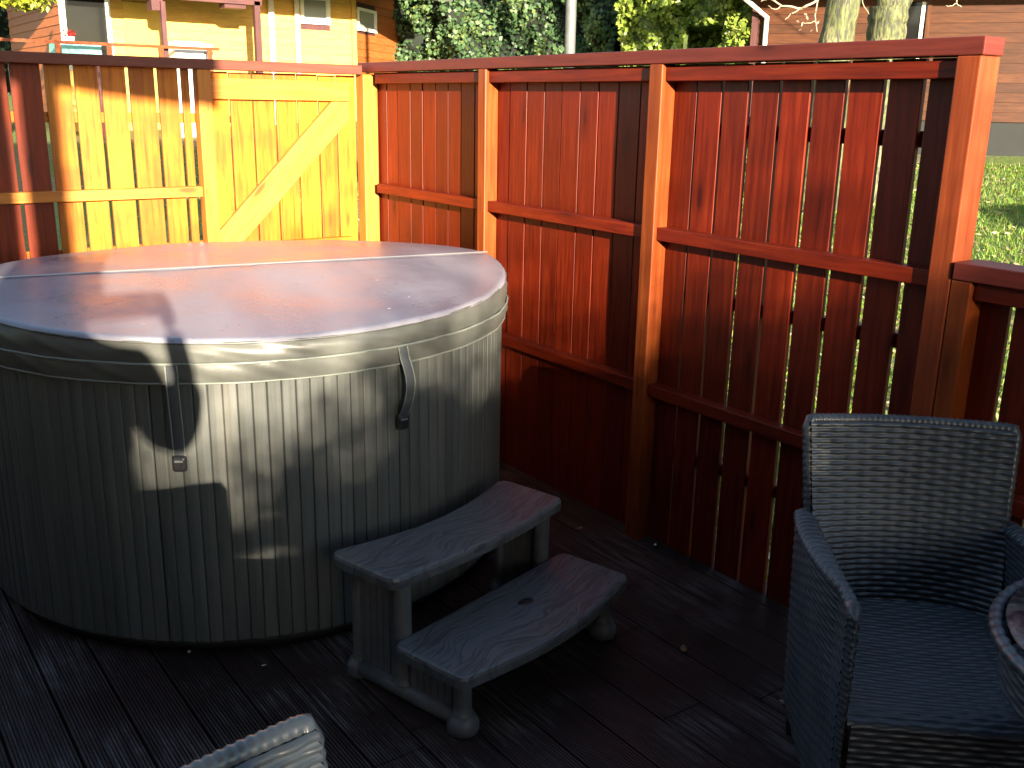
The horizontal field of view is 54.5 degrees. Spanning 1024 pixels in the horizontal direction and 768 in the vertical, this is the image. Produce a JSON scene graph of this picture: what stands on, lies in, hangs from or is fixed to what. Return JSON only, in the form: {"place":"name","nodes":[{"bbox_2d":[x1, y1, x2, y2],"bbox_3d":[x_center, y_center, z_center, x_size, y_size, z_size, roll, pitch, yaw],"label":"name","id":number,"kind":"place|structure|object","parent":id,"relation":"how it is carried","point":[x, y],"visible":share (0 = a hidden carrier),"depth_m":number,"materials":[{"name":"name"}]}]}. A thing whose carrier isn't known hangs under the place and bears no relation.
{"place":"outdoors","nodes":[
{"label":"outdoors","id":0,"kind":"place"},
{"bbox_2d":[8,95,1023,580],"bbox_3d":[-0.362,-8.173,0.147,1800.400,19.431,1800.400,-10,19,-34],"label":"ground","id":1,"kind":"structure","parent":0,"point":[1012,161],"depth_m":10.96,"materials":[{"name":"green plant"}]},
{"bbox_2d":[0,0,11,94],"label":"conifer hedge","id":2,"kind":"object","parent":1,"relation":"on","point":[4,32],"visible":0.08,"depth_m":21.91,"materials":[{"name":"green plant"}]},
{"bbox_2d":[0,0,58,12],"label":"leafy tree","id":3,"kind":"object","parent":1,"relation":"on","point":[27,5],"visible":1,"depth_m":9.00,"materials":[{"name":"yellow plant"}]},
{"bbox_2d":[49,43,105,138],"bbox_3d":[-6.752,-4.560,15.504,0.631,1.417,0.600,-10,19,-34],"label":"veranda table","id":4,"kind":"object","parent":1,"relation":"on","point":[81,49],"visible":0.26,"depth_m":15.19,"materials":[{"name":"teal fabric"}]},
{"bbox_2d":[60,29,75,40],"bbox_3d":[-6.754,-5.316,15.191,0.244,0.205,0.270,3,16,8],"label":"flower pot","id":5,"kind":"object","parent":4,"relation":"on","point":[68,37],"visible":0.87,"depth_m":15.17,"materials":[{"name":"white ceramic"}]},
{"bbox_2d":[0,38,219,70],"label":"veranda railing","id":6,"kind":"object","parent":1,"relation":"on","point":[58,43],"visible":0.43,"depth_m":15.07,"materials":[{"name":"brown wood"}]},
{"bbox_2d":[7,0,452,141],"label":"yellow cabin","id":7,"kind":"object","parent":1,"relation":"on","point":[349,32],"visible":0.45,"depth_m":17.53,"materials":[{"name":"yellow wood"}]},
{"bbox_2d":[57,0,113,69],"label":"window","id":8,"kind":"structure","parent":7,"relation":"in","point":[90,20],"depth_m":16.10,"materials":[{"name":"white glass"}]},
{"bbox_2d":[122,1,161,129],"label":"door","id":9,"kind":"structure","parent":7,"relation":"in","point":[142,26],"depth_m":16.58,"materials":[{"name":"wood"}]},
{"bbox_2d":[168,41,213,137],"bbox_3d":[-5.250,-4.826,16.354,0.634,1.520,0.400,-10,19,-34],"label":"storage cabinet","id":10,"kind":"object","parent":7,"relation":"on","point":[186,53],"visible":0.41,"depth_m":16.05,"materials":[{"name":"white plastic"}]},
{"bbox_2d":[299,0,330,24],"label":"window","id":11,"kind":"structure","parent":7,"relation":"in","point":[318,12],"depth_m":18.24,"materials":[{"name":"white glass"}]},
{"bbox_2d":[356,7,376,33],"bbox_3d":[-2.815,-7.050,19.268,0.050,0.415,0.933,5,16,14],"label":"window","id":12,"kind":"structure","parent":7,"relation":"in","point":[366,18],"depth_m":19.27,"materials":[{"name":"white glass"}]},
{"bbox_2d":[391,0,621,71],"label":"ivy hedge","id":13,"kind":"object","parent":1,"relation":"on","point":[437,29],"visible":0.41,"depth_m":19.48,"materials":[{"name":"green plant"}]},
{"bbox_2d":[49,149,1023,703],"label":"fallen leaves","id":14,"kind":"object","parent":1,"relation":"on","point":[907,251],"depth_m":10.03,"materials":[{"name":"plant"}]},
{"bbox_2d":[564,0,576,67],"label":"lamp post","id":15,"kind":"object","parent":1,"relation":"on","point":[570,27],"depth_m":10.38,"materials":[{"name":"metal"}]},
{"bbox_2d":[614,0,752,123],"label":"ivy hedge","id":16,"kind":"object","parent":1,"relation":"on","point":[642,25],"visible":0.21,"depth_m":16.90,"materials":[{"name":"green plant"}]},
{"bbox_2d":[761,0,961,211],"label":"bare tree","id":17,"kind":"object","parent":1,"relation":"on","point":[840,20],"visible":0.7,"depth_m":10.79,"materials":[{"name":"brown plant"}]},
{"bbox_2d":[743,0,1023,155],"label":"brown cabin","id":18,"kind":"object","parent":1,"relation":"on","point":[941,19],"visible":0.3,"depth_m":14.99,"materials":[{"name":"brown wood"}]},
{"bbox_2d":[866,0,912,201],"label":"bare tree","id":19,"kind":"object","parent":1,"relation":"on","point":[887,19],"visible":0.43,"depth_m":11.36,"materials":[{"name":"brown plant"}]},
{"bbox_3d":[-0.384,1.698,0.712,5.350,0.370,8.730,-10,19,-34],"label":"deck subframe","id":20,"kind":"object","parent":1,"relation":"on","visible":0},
{"bbox_2d":[0,460,850,767],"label":"deck","id":21,"kind":"structure","parent":20,"relation":"on","point":[582,698],"depth_m":2.83,"materials":[{"name":"brown wood"}]},
{"bbox_2d":[0,51,361,263],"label":"back fence","id":22,"kind":"object","parent":21,"relation":"on","point":[37,196],"visible":0.45,"depth_m":4.47,"materials":[{"name":"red wood"}]},
{"bbox_2d":[211,71,357,241],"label":"garden gate","id":23,"kind":"structure","parent":22,"relation":"attached to","point":[326,130],"depth_m":4.95,"materials":[{"name":"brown wood"}]},
{"bbox_2d":[0,312,501,649],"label":"hot tub","id":24,"kind":"object","parent":21,"relation":"on","point":[275,496],"visible":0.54,"depth_m":2.94,"materials":[{"name":"grey plastic"}]},
{"bbox_2d":[0,240,507,471],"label":"hot tub cover","id":25,"kind":"object","parent":24,"relation":"on","point":[229,312],"visible":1,"depth_m":3.05,"materials":[{"name":"grey leather"}]},
{"bbox_2d":[180,713,327,767],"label":"rattan armchair","id":26,"kind":"object","parent":21,"relation":"on","point":[296,741],"visible":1,"depth_m":1.21,"materials":[{"name":"grey synthetic rattan"}]},
{"bbox_2d":[356,74,379,240],"bbox_3d":[-0.761,-0.733,5.318,0.082,1.764,0.081,-10,19,-34],"label":"corner post","id":27,"kind":"object","parent":21,"relation":"on","point":[367,141],"visible":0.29,"depth_m":5.16,"materials":[{"name":"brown wood"}]},
{"bbox_2d":[333,481,626,739],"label":"spa steps","id":28,"kind":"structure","parent":21,"relation":"on","point":[534,602],"depth_m":2.82,"materials":[{"name":"grey plastic"}]},
{"bbox_2d":[357,36,1004,606],"bbox_3d":[0.223,-0.341,4.078,0.125,1.921,3.385,-10,19,-34],"label":"tall fence","id":29,"kind":"object","parent":21,"relation":"on","point":[595,206],"visible":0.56,"depth_m":3.47,"materials":[{"name":"red wood"}]},
{"bbox_2d":[680,644,686,651],"bbox_3d":[0.529,0.816,3.065,0.020,0.004,0.044,5,16,15],"label":"fallen leaf","id":30,"kind":"object","parent":21,"relation":"on","point":[683,648],"visible":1,"depth_m":3.07,"materials":[{"name":"brown plant"}]},
{"bbox_2d":[783,413,1023,767],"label":"rattan armchair","id":31,"kind":"object","parent":21,"relation":"on","point":[908,557],"visible":0.89,"depth_m":2.45,"materials":[{"name":"woven slate-grey rattan"},{"name":"black plastic"}]},
{"bbox_2d":[933,259,1023,527],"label":"fence","id":32,"kind":"object","parent":21,"relation":"on","point":[985,297],"visible":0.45,"depth_m":2.63,"materials":[{"name":"red wood"}]},
{"bbox_2d":[987,578,1023,720],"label":"round table","id":33,"kind":"object","parent":21,"relation":"on","point":[1009,633],"visible":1,"depth_m":1.80,"materials":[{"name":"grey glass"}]}
]}

